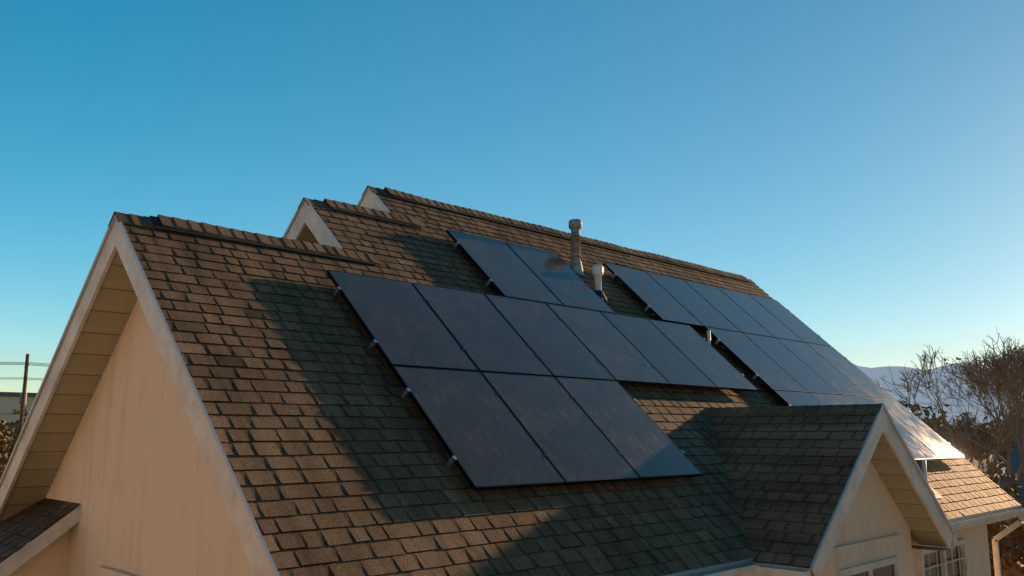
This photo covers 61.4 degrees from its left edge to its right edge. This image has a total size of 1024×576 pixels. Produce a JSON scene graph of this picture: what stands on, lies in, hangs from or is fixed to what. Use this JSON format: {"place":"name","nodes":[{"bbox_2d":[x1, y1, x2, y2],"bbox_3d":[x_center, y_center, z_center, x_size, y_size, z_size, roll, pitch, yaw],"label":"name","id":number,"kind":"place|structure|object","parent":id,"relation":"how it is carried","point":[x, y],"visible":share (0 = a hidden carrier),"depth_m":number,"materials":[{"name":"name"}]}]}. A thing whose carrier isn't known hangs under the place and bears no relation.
{"place":"outdoors","nodes":[
{"label":"outdoors","id":0,"kind":"place"},
{"bbox_2d":[0,451,1005,563],"bbox_3d":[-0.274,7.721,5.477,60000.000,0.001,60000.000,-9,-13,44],"label":"ground","id":1,"kind":"structure","parent":0,"point":[976,463],"depth_m":187.11,"materials":[{"name":"brown soil"}]},
{"bbox_2d":[0,425,14,473],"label":"tree","id":2,"kind":"object","parent":1,"relation":"on","point":[2,438],"depth_m":75.84,"materials":[{"name":"plant"}]},
{"bbox_2d":[0,418,18,478],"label":"tree","id":3,"kind":"object","parent":1,"relation":"on","point":[5,436],"depth_m":68.74,"materials":[{"name":"plant"}]},
{"bbox_2d":[11,407,26,441],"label":"tree","id":4,"kind":"object","parent":1,"relation":"on","point":[14,410],"depth_m":92.11,"materials":[{"name":"plant"}]},
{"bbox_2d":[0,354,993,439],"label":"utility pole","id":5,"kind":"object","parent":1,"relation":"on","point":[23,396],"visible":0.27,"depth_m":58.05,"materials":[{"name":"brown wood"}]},
{"bbox_2d":[8,299,990,575],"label":"walls","id":6,"kind":"structure","parent":1,"relation":"on","point":[134,475],"depth_m":7.74,"materials":[{"name":"paint"}]},
{"bbox_2d":[0,498,80,562],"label":"roof","id":7,"kind":"structure","parent":6,"relation":"attached to","point":[22,528],"depth_m":8.49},
{"bbox_2d":[97,534,904,575],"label":"window surround","id":8,"kind":"object","parent":6,"relation":"attached to","point":[845,556],"visible":0.89,"depth_m":9.04,"materials":[{"name":"beige paint"}]},
{"bbox_2d":[0,225,1011,551],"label":"soffits","id":9,"kind":"object","parent":6,"relation":"attached to","point":[102,329],"visible":0.23,"depth_m":8.55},
{"bbox_2d":[0,190,1017,575],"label":"trim","id":10,"kind":"structure","parent":6,"relation":"attached to","point":[224,484],"depth_m":8.07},
{"bbox_2d":[123,194,1020,575],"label":"roof slope","id":11,"kind":"structure","parent":10,"relation":"on","point":[335,452],"depth_m":7.05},
{"bbox_2d":[149,192,747,281],"bbox_3d":[0.377,-0.328,12.953,1.482,1.419,12.719,-7,-12,37],"label":"ridge vent","id":12,"kind":"object","parent":11,"relation":"on","point":[157,224],"visible":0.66,"depth_m":10.09,"materials":[{"name":"black"}]},
{"bbox_2d":[0,186,1021,575],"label":"drip edge","id":13,"kind":"object","parent":11,"relation":"on","point":[222,452],"visible":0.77,"depth_m":7.75,"materials":[{"name":"grey"}]},
{"bbox_2d":[333,242,949,467],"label":"panel rails","id":14,"kind":"object","parent":11,"relation":"on","point":[405,395],"visible":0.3,"depth_m":8.14,"materials":[{"name":"metal"}]},
{"bbox_2d":[326,229,963,490],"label":"panel frames","id":15,"kind":"structure","parent":11,"relation":"on","point":[474,487],"depth_m":9.13,"materials":[{"name":"metal"}]},
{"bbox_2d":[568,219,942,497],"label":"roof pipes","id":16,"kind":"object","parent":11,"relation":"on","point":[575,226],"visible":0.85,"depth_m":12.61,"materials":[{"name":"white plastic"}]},
{"bbox_2d":[705,403,882,568],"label":"cross gable roof","id":17,"kind":"structure","parent":11,"relation":"on","point":[788,469],"depth_m":8.91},
{"bbox_2d":[684,507,1023,575],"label":"gutters","id":18,"kind":"object","parent":10,"relation":"attached to","point":[750,569],"visible":0.75,"depth_m":11.50,"materials":[{"name":"white metal"}]},
{"bbox_2d":[851,545,962,575],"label":"window glass","id":19,"kind":"object","parent":6,"relation":"attached to","point":[888,570],"visible":0.67,"depth_m":12.19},
{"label":"roof slopes","id":20,"kind":"object","parent":6,"relation":"on","visible":0},
{"bbox_2d":[108,185,754,283],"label":"ridge caps","id":21,"kind":"object","parent":20,"relation":"on","point":[174,222],"visible":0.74,"depth_m":9.94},
{"bbox_2d":[0,392,1023,547],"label":"background buildings","id":22,"kind":"structure","parent":1,"relation":"on","point":[9,402],"depth_m":114.64,"materials":[{"name":"beige"}]},
{"bbox_2d":[898,396,967,450],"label":"tree","id":23,"kind":"object","parent":1,"relation":"on","point":[940,417],"visible":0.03,"depth_m":88.36,"materials":[{"name":"brown plant"}]},
{"bbox_2d":[901,403,988,450],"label":"tree","id":24,"kind":"object","parent":1,"relation":"on","point":[937,419],"depth_m":72.18,"materials":[{"name":"brown plant"}]},
{"bbox_2d":[875,327,1023,500],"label":"tree","id":25,"kind":"object","parent":1,"relation":"on","point":[1000,370],"depth_m":35.94,"materials":[{"name":"brown plant"}]},
{"bbox_2d":[919,344,1023,464],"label":"tree","id":26,"kind":"object","parent":1,"relation":"on","point":[1003,460],"depth_m":48.30,"materials":[{"name":"plant"}]},
{"bbox_2d":[938,411,1009,474],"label":"tree","id":27,"kind":"object","parent":1,"relation":"on","point":[975,450],"depth_m":53.50,"materials":[{"name":"brown plant"}]},
{"bbox_2d":[965,438,991,469],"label":"tree","id":28,"kind":"object","parent":1,"relation":"on","point":[978,454],"depth_m":143.84,"materials":[{"name":"brown plant"}]},
{"bbox_2d":[966,415,1022,470],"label":"tree","id":29,"kind":"object","parent":1,"relation":"on","point":[999,460],"depth_m":93.51,"materials":[{"name":"brown plant"}]},
{"bbox_2d":[983,416,1023,473],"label":"tree","id":30,"kind":"object","parent":1,"relation":"on","point":[1005,457],"depth_m":73.90,"materials":[{"name":"brown plant"}]},
{"bbox_2d":[985,463,1023,562],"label":"tree","id":31,"kind":"object","parent":1,"relation":"on","point":[992,471],"depth_m":30.06,"materials":[{"name":"brown plant"}]},
{"bbox_2d":[987,517,1023,575],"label":"bush","id":32,"kind":"object","parent":1,"relation":"on","point":[1011,565],"depth_m":22.23,"materials":[{"name":"brown plant"}]},
{"bbox_2d":[0,0,1023,392],"label":"sky","id":33,"kind":"structure","parent":0,"point":[860,163],"materials":[{"name":"blue"}]},
{"bbox_2d":[329,230,962,485],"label":"solar panels","id":34,"kind":"object","parent":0,"point":[487,438],"visible":0.94,"depth_m":9.24,"materials":[{"name":"glass"}]},
{"bbox_2d":[854,363,1023,428],"bbox_3d":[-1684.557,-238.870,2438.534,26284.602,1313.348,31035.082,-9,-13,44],"label":"mountains","id":35,"kind":"structure","parent":0,"point":[875,373],"depth_m":14318.46,"materials":[{"name":"white snow"}]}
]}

